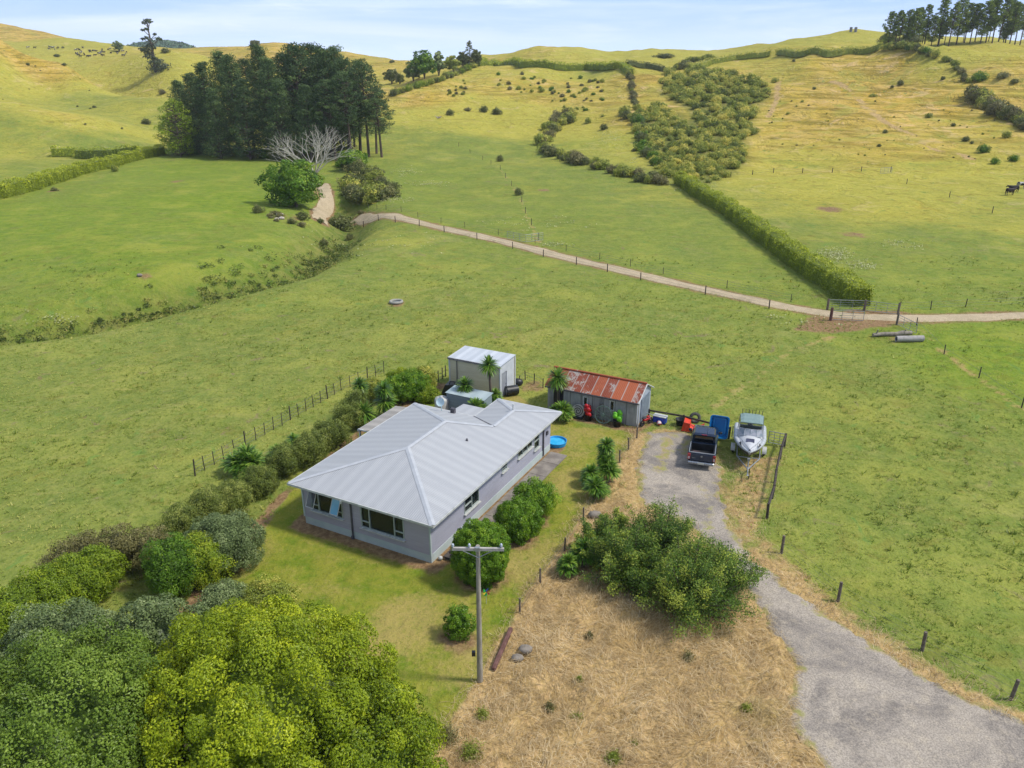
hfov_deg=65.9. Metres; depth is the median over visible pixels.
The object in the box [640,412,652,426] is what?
toy motorbike
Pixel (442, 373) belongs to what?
shed fence
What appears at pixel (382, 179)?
scrub bush
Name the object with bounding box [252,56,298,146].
pine tree
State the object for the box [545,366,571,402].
cabbage tree
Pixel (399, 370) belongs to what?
garden shrub
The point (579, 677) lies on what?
weed clump
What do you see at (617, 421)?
potted ornament
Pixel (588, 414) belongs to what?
potted ornament
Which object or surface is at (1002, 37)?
ridge pine
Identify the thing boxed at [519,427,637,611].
garden fence
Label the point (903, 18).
ridge pine
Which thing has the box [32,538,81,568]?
brown scrub
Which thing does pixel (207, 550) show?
garden shrub
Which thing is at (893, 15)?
ridge pine
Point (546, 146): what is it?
scrub bush
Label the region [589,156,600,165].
scrub bush
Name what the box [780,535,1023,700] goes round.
driveway fence
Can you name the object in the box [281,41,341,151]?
pine tree
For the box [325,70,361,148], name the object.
pine tree
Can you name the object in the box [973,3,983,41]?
ridge pine
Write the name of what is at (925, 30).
ridge pine
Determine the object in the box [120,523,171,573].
brown scrub
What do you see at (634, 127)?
scrub bush
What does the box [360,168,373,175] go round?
scrub bush
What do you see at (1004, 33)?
ridge pine
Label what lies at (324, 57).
pine tree
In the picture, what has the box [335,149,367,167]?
broadleaf tree
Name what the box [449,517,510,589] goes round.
dome shrub
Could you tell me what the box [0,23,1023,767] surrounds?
ground
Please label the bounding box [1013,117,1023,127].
scrub bush
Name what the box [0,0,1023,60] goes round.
sky
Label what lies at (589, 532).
leafy tree
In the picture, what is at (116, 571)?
garden shrub
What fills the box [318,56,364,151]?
pine tree
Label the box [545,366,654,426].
rusty shed
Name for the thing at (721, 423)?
blue tub
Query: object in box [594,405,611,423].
wagon wheel
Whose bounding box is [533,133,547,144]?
scrub bush
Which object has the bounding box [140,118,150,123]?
hill bush
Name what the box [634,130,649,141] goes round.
scrub bush
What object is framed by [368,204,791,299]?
track fence
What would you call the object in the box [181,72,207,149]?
pine tree
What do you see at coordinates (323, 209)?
creek track
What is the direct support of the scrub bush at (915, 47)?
on the ground at (152, 211)
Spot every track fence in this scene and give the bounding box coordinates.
[350,216,770,308]
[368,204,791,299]
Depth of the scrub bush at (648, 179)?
172.30 m
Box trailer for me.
[731,442,766,478]
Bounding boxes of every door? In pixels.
[502,371,506,395]
[554,390,563,403]
[640,391,649,421]
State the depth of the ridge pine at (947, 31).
363.21 m
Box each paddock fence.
[458,143,538,239]
[916,317,1023,407]
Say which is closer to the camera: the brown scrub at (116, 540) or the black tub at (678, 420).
the brown scrub at (116, 540)
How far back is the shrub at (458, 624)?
37.23 m
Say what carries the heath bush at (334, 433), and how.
on the ground at (152, 211)
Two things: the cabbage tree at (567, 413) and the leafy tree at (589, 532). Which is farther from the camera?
the cabbage tree at (567, 413)
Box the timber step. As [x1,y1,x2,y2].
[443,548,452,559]
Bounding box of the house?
[287,398,561,562]
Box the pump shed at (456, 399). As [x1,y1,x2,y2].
[445,385,492,409]
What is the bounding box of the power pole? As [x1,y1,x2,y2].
[451,543,503,682]
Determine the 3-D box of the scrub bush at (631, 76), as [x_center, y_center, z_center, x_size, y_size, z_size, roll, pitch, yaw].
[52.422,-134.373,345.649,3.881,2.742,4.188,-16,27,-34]
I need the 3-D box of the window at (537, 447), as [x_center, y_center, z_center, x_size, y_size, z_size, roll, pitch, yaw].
[1.620,3.806,53.528,0.400,1.355,0.940,11,25,25]
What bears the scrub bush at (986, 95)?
on the ground at (152, 211)
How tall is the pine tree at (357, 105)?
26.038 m
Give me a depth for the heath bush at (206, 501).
46.40 m
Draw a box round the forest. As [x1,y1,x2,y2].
[126,39,195,47]
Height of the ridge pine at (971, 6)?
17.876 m
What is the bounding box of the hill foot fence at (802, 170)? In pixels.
[730,166,891,175]
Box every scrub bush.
[261,148,270,158]
[269,148,283,159]
[336,171,367,186]
[337,176,361,189]
[338,184,347,195]
[342,160,361,172]
[343,183,358,199]
[345,186,358,199]
[351,158,365,171]
[351,187,365,202]
[353,191,364,202]
[355,161,366,174]
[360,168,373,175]
[361,165,374,174]
[362,169,375,179]
[362,193,378,204]
[363,182,382,201]
[367,169,384,183]
[367,184,388,200]
[369,180,385,187]
[374,176,389,183]
[379,183,401,196]
[384,181,401,191]
[388,90,397,96]
[413,81,423,87]
[463,64,472,70]
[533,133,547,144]
[536,141,551,151]
[538,144,548,154]
[539,121,548,129]
[543,129,556,137]
[543,144,558,156]
[545,124,561,131]
[546,119,557,128]
[546,134,553,141]
[548,113,559,122]
[551,109,561,116]
[556,148,566,158]
[557,115,567,124]
[558,153,565,160]
[559,107,572,115]
[560,111,577,121]
[561,106,578,115]
[563,152,571,161]
[564,114,574,122]
[565,150,578,163]
[569,152,588,165]
[579,156,591,165]
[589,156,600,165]
[593,158,609,169]
[604,164,614,173]
[613,168,622,176]
[616,162,629,169]
[619,105,630,111]
[619,110,630,118]
[621,165,634,176]
[627,74,635,79]
[627,112,640,119]
[628,93,637,98]
[630,114,644,123]
[630,122,639,131]
[631,172,646,181]
[632,166,644,176]
[633,139,649,149]
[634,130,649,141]
[640,146,655,156]
[644,141,655,146]
[644,174,653,183]
[646,151,658,158]
[647,170,660,175]
[648,173,659,183]
[649,156,661,165]
[655,175,669,185]
[662,66,672,74]
[679,60,688,69]
[883,42,891,49]
[894,41,904,48]
[899,40,910,48]
[911,35,923,41]
[912,42,923,50]
[920,46,929,52]
[929,47,941,57]
[950,60,960,66]
[957,68,965,73]
[964,83,975,93]
[964,87,988,102]
[968,86,995,100]
[973,91,989,102]
[974,97,987,107]
[975,94,990,103]
[979,98,993,110]
[984,99,1007,115]
[986,94,1000,102]
[990,97,1010,105]
[995,104,1017,119]
[1003,106,1023,119]
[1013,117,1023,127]
[1016,122,1023,130]
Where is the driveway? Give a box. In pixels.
[634,432,1023,767]
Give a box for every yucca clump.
[217,442,267,478]
[265,443,288,455]
[284,432,300,443]
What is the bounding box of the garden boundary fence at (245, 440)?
[193,361,383,475]
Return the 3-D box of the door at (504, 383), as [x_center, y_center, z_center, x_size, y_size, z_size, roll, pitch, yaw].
[-0.679,0.017,64.601,0.140,2.060,0.880,11,25,25]
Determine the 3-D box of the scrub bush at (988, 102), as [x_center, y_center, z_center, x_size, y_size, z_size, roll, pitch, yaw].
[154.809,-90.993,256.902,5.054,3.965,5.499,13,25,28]
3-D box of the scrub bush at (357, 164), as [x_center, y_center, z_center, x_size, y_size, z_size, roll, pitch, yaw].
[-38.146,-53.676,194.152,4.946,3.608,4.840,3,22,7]
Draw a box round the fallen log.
[872,329,912,336]
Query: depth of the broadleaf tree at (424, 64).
351.63 m
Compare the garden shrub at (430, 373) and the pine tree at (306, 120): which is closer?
the garden shrub at (430, 373)
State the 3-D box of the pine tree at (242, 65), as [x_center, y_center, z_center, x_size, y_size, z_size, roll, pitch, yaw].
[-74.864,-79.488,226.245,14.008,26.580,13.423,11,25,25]
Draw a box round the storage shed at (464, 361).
[447,346,515,395]
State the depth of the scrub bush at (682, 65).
373.25 m
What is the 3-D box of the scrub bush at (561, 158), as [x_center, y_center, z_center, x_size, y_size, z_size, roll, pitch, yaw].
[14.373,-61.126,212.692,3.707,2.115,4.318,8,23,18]
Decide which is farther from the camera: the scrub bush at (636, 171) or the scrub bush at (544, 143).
the scrub bush at (544, 143)
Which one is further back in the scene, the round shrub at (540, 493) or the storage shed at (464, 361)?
the storage shed at (464, 361)
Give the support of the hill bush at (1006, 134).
on the ground at (152, 211)
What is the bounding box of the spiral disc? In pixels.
[572,404,583,419]
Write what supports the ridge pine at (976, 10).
on the ground at (152, 211)
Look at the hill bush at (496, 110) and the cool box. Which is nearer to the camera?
the cool box
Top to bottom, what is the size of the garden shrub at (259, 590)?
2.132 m
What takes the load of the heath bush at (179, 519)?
on the ground at (152, 211)
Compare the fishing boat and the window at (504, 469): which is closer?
the window at (504, 469)
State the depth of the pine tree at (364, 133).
234.53 m
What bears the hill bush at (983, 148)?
on the ground at (152, 211)
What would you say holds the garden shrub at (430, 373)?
on the ground at (152, 211)
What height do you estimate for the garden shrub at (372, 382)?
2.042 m
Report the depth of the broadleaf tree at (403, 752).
24.68 m
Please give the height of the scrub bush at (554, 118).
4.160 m
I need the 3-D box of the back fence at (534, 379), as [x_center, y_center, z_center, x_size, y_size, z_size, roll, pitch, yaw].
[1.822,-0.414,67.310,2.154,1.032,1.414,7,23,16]
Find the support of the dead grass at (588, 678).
on the ground at (152, 211)
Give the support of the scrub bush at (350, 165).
on the ground at (152, 211)
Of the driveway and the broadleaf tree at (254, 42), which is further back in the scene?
the broadleaf tree at (254, 42)
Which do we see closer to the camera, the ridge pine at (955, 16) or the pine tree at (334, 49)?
the pine tree at (334, 49)
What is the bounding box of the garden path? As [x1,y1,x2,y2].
[480,452,566,521]
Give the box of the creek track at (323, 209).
[312,183,333,224]
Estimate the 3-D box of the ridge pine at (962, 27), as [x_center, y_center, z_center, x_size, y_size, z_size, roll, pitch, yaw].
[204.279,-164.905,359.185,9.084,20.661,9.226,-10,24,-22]
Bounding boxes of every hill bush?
[110,165,118,171]
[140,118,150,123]
[252,204,265,213]
[287,217,297,223]
[295,210,310,220]
[297,221,306,226]
[319,237,328,246]
[328,213,355,230]
[344,233,355,240]
[446,108,454,115]
[479,105,488,111]
[491,107,502,114]
[496,155,503,161]
[514,186,523,195]
[585,117,591,123]
[599,123,607,129]
[651,53,675,57]
[771,77,778,82]
[897,79,903,85]
[925,112,932,117]
[961,136,969,141]
[971,70,989,81]
[976,144,991,152]
[990,156,1001,164]
[996,71,1012,77]
[1001,130,1011,137]
[1007,154,1020,161]
[1010,79,1018,82]
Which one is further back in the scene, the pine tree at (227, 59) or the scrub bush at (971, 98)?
the scrub bush at (971, 98)
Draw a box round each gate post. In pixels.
[826,298,829,309]
[829,307,833,320]
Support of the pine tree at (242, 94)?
on the ground at (152, 211)
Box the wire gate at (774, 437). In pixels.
[768,431,783,444]
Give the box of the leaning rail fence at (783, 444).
[765,433,786,518]
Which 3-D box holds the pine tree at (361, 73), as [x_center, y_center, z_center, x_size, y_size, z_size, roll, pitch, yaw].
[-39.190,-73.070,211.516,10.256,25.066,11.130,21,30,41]
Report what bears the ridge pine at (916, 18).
on the ground at (152, 211)
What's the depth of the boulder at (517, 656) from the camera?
36.13 m
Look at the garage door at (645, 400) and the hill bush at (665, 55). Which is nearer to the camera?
the garage door at (645, 400)
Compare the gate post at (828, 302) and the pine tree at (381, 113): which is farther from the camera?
the pine tree at (381, 113)
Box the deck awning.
[357,406,405,436]
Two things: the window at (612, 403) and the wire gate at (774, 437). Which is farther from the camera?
the window at (612, 403)
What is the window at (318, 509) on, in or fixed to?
in the house
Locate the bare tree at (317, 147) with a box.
[263,125,358,172]
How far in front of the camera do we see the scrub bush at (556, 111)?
289.24 m
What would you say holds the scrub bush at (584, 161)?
on the ground at (152, 211)
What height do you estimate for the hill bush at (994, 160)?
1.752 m
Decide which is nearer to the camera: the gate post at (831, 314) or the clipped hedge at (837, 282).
the gate post at (831, 314)
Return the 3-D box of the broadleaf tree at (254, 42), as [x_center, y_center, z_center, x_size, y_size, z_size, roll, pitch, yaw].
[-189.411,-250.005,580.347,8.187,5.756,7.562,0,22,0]
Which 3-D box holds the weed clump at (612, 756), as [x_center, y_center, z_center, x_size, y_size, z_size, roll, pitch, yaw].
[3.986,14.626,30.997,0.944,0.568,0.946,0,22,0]
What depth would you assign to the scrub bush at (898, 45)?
336.10 m
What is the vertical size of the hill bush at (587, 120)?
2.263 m
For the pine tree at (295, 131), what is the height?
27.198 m
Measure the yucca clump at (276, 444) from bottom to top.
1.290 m
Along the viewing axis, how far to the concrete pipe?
76.33 m
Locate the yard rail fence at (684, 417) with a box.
[648,409,730,438]
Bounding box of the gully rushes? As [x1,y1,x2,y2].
[0,235,363,344]
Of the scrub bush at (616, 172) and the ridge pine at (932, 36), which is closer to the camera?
the scrub bush at (616, 172)
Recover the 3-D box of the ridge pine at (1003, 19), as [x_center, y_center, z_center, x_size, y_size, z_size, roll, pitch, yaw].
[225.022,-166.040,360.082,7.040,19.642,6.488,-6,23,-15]
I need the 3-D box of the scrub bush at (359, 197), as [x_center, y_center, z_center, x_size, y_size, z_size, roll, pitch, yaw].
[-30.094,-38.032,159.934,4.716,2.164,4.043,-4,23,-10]
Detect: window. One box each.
[310,492,343,520]
[359,507,405,541]
[464,488,481,515]
[501,463,509,473]
[517,441,533,459]
[533,434,540,451]
[583,396,587,404]
[609,400,614,410]
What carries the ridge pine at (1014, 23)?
on the ground at (152, 211)
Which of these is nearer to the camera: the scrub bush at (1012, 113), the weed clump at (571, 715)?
the weed clump at (571, 715)
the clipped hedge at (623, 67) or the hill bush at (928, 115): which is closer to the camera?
the hill bush at (928, 115)
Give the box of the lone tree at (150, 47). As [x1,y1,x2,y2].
[138,18,171,73]
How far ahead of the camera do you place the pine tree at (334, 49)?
221.34 m
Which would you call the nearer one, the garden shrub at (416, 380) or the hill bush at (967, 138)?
the garden shrub at (416, 380)
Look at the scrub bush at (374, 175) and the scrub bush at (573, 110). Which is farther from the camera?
the scrub bush at (573, 110)
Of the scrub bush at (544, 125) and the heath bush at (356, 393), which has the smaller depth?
the heath bush at (356, 393)
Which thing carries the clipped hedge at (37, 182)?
on the ground at (152, 211)
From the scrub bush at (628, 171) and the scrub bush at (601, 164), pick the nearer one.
the scrub bush at (628, 171)
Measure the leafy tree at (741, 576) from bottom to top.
3.134 m
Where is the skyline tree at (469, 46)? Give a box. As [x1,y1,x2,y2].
[463,40,473,63]
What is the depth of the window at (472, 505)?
46.55 m
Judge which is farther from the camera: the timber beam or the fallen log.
the fallen log
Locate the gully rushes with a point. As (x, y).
(328, 261)
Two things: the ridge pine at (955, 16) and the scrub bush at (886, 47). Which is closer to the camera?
the scrub bush at (886, 47)
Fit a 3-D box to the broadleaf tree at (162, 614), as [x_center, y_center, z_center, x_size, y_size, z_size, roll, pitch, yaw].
[-13.673,11.398,30.805,5.541,7.028,4.846,0,22,0]
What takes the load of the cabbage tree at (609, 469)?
on the ground at (152, 211)
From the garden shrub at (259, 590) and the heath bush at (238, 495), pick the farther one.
the heath bush at (238, 495)
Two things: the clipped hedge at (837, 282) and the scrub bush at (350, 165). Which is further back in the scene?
the scrub bush at (350, 165)
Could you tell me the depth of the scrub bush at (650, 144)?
219.31 m
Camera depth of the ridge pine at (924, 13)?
359.67 m
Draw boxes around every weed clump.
[433,720,464,749]
[455,735,487,767]
[474,705,489,722]
[541,700,556,712]
[569,711,584,720]
[574,674,582,683]
[585,630,593,640]
[601,747,622,765]
[678,648,695,662]
[740,703,752,712]
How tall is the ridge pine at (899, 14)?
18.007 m
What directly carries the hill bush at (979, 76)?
on the ground at (152, 211)
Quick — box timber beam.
[491,627,512,670]
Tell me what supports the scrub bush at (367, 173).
on the ground at (152, 211)
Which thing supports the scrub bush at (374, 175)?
on the ground at (152, 211)
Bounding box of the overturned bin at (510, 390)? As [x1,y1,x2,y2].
[505,385,518,395]
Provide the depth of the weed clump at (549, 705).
33.44 m
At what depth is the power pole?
33.27 m
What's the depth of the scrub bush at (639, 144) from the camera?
220.34 m
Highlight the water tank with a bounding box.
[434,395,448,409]
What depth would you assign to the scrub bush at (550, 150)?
224.47 m
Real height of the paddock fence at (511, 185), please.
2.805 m
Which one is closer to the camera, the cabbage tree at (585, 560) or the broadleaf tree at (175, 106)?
the cabbage tree at (585, 560)
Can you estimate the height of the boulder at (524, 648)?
0.446 m
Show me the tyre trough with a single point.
(395, 301)
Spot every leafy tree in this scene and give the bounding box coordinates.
[566,510,619,574]
[578,521,674,603]
[594,506,638,536]
[615,495,711,576]
[630,528,763,642]
[680,534,771,610]
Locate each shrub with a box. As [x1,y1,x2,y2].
[0,580,51,652]
[8,563,83,618]
[47,551,111,605]
[70,542,131,600]
[138,531,208,598]
[183,509,266,573]
[183,530,237,590]
[193,577,248,613]
[238,572,301,621]
[365,375,382,399]
[378,374,412,402]
[386,366,406,378]
[397,367,431,400]
[412,364,437,387]
[415,384,441,404]
[442,602,476,641]
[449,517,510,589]
[493,496,545,545]
[512,476,563,515]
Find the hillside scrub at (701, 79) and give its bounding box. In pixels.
[640,63,770,181]
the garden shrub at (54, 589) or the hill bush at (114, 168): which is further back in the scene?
the hill bush at (114, 168)
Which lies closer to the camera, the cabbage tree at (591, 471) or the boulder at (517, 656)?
the boulder at (517, 656)
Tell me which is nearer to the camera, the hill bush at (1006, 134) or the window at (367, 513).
the window at (367, 513)
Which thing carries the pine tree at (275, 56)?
on the ground at (152, 211)
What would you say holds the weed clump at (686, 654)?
on the ground at (152, 211)
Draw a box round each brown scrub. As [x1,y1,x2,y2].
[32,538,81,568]
[55,527,117,555]
[89,522,153,572]
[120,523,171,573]
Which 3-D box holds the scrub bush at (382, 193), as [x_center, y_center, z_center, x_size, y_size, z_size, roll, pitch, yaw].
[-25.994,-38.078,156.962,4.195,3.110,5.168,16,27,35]
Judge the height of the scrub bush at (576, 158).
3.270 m
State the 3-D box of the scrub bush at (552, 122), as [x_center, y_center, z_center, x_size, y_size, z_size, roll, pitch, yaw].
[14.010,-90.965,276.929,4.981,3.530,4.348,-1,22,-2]
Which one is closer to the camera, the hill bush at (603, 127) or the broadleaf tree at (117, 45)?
the hill bush at (603, 127)
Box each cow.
[1005,187,1017,194]
[1006,185,1019,192]
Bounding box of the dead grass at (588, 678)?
[421,426,1023,767]
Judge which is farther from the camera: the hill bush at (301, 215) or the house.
the hill bush at (301, 215)
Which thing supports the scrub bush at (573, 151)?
on the ground at (152, 211)
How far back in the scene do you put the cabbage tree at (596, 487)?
49.11 m
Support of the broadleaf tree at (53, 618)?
on the ground at (152, 211)
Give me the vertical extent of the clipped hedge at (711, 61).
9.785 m
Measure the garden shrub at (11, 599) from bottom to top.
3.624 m
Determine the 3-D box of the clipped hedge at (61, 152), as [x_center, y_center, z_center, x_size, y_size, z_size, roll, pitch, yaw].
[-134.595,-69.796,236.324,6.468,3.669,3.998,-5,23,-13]
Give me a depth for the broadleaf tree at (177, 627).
27.74 m
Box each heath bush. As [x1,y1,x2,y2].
[158,499,205,535]
[183,483,236,521]
[214,479,255,515]
[234,462,280,501]
[265,440,305,478]
[291,428,330,469]
[310,417,352,451]
[333,398,367,430]
[341,387,374,413]
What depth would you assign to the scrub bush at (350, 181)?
164.11 m
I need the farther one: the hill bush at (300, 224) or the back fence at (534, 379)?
the hill bush at (300, 224)
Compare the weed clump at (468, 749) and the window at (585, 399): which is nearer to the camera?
the weed clump at (468, 749)
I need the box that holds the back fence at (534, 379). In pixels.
[519,370,543,387]
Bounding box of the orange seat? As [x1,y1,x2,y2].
[681,418,704,431]
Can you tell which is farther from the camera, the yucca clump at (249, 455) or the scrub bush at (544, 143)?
the scrub bush at (544, 143)
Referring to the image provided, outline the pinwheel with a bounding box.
[481,589,489,603]
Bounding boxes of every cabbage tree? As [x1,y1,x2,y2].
[350,376,368,396]
[352,400,377,428]
[372,381,399,413]
[455,376,473,392]
[467,397,487,407]
[478,355,501,391]
[492,387,503,401]
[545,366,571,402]
[547,400,574,422]
[554,552,579,577]
[569,536,594,567]
[577,463,602,482]
[581,475,611,500]
[594,436,616,476]
[595,454,622,482]
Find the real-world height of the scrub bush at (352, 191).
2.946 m
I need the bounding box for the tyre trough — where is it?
[389,299,402,304]
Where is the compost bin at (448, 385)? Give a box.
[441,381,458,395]
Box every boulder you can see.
[511,653,523,662]
[518,644,531,653]
[588,510,600,518]
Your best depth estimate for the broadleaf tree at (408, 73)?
360.00 m
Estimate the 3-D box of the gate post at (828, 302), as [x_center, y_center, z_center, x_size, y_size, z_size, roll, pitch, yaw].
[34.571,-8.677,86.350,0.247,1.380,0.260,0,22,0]
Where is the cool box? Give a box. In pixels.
[652,413,667,423]
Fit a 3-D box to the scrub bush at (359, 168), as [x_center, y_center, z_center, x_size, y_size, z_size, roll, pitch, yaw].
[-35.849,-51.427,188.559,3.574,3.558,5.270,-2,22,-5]
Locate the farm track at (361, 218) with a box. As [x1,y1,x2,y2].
[352,213,1023,321]
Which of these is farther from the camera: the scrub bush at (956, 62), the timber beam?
the scrub bush at (956, 62)
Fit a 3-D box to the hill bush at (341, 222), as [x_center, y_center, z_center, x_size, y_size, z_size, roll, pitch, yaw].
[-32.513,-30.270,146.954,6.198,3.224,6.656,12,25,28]
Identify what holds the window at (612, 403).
in the rusty shed at (629, 399)
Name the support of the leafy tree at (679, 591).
on the ground at (152, 211)
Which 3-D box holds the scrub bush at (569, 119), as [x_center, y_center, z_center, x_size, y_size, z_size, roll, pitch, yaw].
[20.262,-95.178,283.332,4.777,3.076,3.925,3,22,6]
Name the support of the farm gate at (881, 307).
attached to the gate post
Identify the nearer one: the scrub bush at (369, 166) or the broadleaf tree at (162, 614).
the broadleaf tree at (162, 614)
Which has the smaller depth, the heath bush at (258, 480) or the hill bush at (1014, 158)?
the heath bush at (258, 480)
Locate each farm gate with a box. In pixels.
[829,300,864,309]
[832,310,864,320]
[866,301,897,313]
[898,315,917,332]
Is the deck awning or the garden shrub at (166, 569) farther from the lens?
the deck awning
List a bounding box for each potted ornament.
[584,404,592,421]
[613,410,622,427]
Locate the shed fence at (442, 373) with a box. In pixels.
[436,365,445,381]
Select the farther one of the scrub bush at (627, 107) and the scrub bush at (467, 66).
the scrub bush at (467, 66)
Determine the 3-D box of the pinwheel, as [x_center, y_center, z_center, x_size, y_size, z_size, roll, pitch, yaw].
[-1.292,10.725,39.866,0.520,0.975,0.112,-4,23,-11]
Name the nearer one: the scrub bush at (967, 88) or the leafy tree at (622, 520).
the leafy tree at (622, 520)
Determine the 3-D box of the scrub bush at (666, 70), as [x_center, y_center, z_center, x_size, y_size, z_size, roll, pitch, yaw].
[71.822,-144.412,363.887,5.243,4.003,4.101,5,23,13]
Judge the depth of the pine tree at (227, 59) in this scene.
212.48 m
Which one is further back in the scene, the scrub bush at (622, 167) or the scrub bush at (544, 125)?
the scrub bush at (544, 125)
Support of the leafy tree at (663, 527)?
on the ground at (152, 211)
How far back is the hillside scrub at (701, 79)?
255.60 m
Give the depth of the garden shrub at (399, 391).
62.87 m
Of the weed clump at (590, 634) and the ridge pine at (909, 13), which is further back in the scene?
the ridge pine at (909, 13)
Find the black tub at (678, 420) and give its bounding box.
[674,417,682,426]
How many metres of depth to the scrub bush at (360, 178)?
172.77 m
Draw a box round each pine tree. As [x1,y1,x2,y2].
[165,80,201,154]
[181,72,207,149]
[186,61,231,153]
[193,82,211,142]
[199,86,238,158]
[205,50,239,147]
[215,53,256,150]
[226,57,258,147]
[226,78,269,159]
[238,44,290,150]
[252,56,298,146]
[259,42,325,156]
[263,78,300,159]
[264,52,301,151]
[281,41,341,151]
[284,60,308,150]
[291,83,326,161]
[301,47,360,157]
[309,78,346,160]
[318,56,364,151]
[321,44,361,147]
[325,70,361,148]
[340,58,377,151]
[344,61,385,156]
[349,78,371,146]
[360,98,395,156]
[366,87,395,153]
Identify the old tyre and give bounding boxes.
[689,412,700,422]
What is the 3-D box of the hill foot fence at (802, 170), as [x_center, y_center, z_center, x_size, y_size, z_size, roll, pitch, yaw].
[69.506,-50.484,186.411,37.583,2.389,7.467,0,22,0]
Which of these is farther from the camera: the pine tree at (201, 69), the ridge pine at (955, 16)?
the ridge pine at (955, 16)
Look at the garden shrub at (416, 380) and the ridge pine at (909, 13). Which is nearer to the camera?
the garden shrub at (416, 380)
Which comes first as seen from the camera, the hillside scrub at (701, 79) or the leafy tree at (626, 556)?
the leafy tree at (626, 556)
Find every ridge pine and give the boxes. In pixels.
[881,11,898,42]
[891,10,904,41]
[896,13,909,40]
[900,9,915,40]
[907,8,925,37]
[912,7,927,35]
[920,18,931,43]
[922,4,933,43]
[926,15,940,45]
[932,0,951,45]
[943,16,952,44]
[947,2,964,46]
[948,0,971,44]
[960,2,977,42]
[968,3,983,42]
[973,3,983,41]
[976,0,995,43]
[979,0,1001,42]
[989,0,1006,42]
[998,0,1015,41]
[998,0,1019,42]
[998,13,1010,42]
[1004,1,1023,43]
[1014,4,1023,44]
[1019,12,1023,44]
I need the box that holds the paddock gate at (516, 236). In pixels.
[507,231,525,241]
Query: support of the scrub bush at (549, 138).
on the ground at (152, 211)
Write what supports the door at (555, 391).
in the rusty shed at (629, 399)
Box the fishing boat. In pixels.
[734,409,766,455]
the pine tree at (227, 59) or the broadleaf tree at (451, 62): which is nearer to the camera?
the pine tree at (227, 59)
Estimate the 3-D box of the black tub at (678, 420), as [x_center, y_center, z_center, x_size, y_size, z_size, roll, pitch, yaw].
[12.724,2.867,59.683,0.760,0.526,0.748,18,28,37]
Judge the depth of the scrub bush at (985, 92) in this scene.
263.03 m
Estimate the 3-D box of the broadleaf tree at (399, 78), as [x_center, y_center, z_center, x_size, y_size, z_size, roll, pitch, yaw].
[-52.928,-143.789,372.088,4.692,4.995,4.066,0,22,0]
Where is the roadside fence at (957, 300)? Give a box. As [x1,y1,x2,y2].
[900,298,1021,309]
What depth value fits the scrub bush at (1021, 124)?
220.44 m
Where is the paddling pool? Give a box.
[550,436,566,447]
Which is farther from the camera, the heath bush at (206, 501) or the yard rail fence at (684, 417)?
the yard rail fence at (684, 417)
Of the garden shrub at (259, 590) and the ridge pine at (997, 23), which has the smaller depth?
the garden shrub at (259, 590)
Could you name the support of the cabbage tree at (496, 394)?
on the ground at (152, 211)
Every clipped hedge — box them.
[0,144,167,198]
[50,145,74,156]
[72,144,138,158]
[473,56,618,70]
[617,60,635,73]
[626,59,664,70]
[673,170,875,306]
[686,49,771,68]
[775,42,882,56]
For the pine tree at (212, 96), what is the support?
on the ground at (152, 211)
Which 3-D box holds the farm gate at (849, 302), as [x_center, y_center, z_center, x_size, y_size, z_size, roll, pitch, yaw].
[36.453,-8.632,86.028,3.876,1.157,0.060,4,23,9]
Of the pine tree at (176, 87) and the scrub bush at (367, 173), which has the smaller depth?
the scrub bush at (367, 173)
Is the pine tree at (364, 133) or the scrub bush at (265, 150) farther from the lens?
the pine tree at (364, 133)
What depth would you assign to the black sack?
66.81 m
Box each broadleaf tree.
[0,596,130,682]
[0,615,185,767]
[92,592,211,683]
[111,40,123,51]
[127,593,415,767]
[152,113,182,154]
[152,596,279,716]
[153,98,202,156]
[250,40,259,45]
[253,159,325,206]
[282,665,447,767]
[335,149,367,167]
[382,68,398,83]
[395,74,404,83]
[403,61,421,80]
[406,49,437,78]
[433,51,444,75]
[443,55,461,71]
[456,52,468,65]
[471,49,481,63]
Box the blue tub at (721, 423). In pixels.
[709,415,729,438]
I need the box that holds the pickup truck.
[687,425,721,466]
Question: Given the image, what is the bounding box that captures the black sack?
[516,378,522,385]
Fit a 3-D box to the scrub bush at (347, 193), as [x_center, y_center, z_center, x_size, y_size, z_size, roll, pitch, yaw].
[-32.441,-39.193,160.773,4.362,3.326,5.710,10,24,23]
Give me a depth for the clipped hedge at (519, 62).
392.98 m
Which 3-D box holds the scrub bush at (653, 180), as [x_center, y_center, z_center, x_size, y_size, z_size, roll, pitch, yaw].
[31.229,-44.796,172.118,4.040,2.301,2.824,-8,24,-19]
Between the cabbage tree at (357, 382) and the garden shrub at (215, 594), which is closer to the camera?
the garden shrub at (215, 594)
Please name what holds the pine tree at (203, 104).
on the ground at (152, 211)
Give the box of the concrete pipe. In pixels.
[895,335,924,341]
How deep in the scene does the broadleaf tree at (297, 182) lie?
144.26 m
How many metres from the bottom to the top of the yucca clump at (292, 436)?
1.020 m
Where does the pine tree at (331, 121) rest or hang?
on the ground at (152, 211)
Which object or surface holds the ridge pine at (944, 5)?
on the ground at (152, 211)
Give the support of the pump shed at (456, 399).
on the ground at (152, 211)
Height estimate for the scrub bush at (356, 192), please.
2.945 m
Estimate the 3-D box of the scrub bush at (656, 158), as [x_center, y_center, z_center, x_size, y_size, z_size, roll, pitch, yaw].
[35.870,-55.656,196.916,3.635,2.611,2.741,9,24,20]
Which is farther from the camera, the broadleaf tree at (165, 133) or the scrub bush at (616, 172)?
the broadleaf tree at (165, 133)
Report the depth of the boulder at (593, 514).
47.42 m

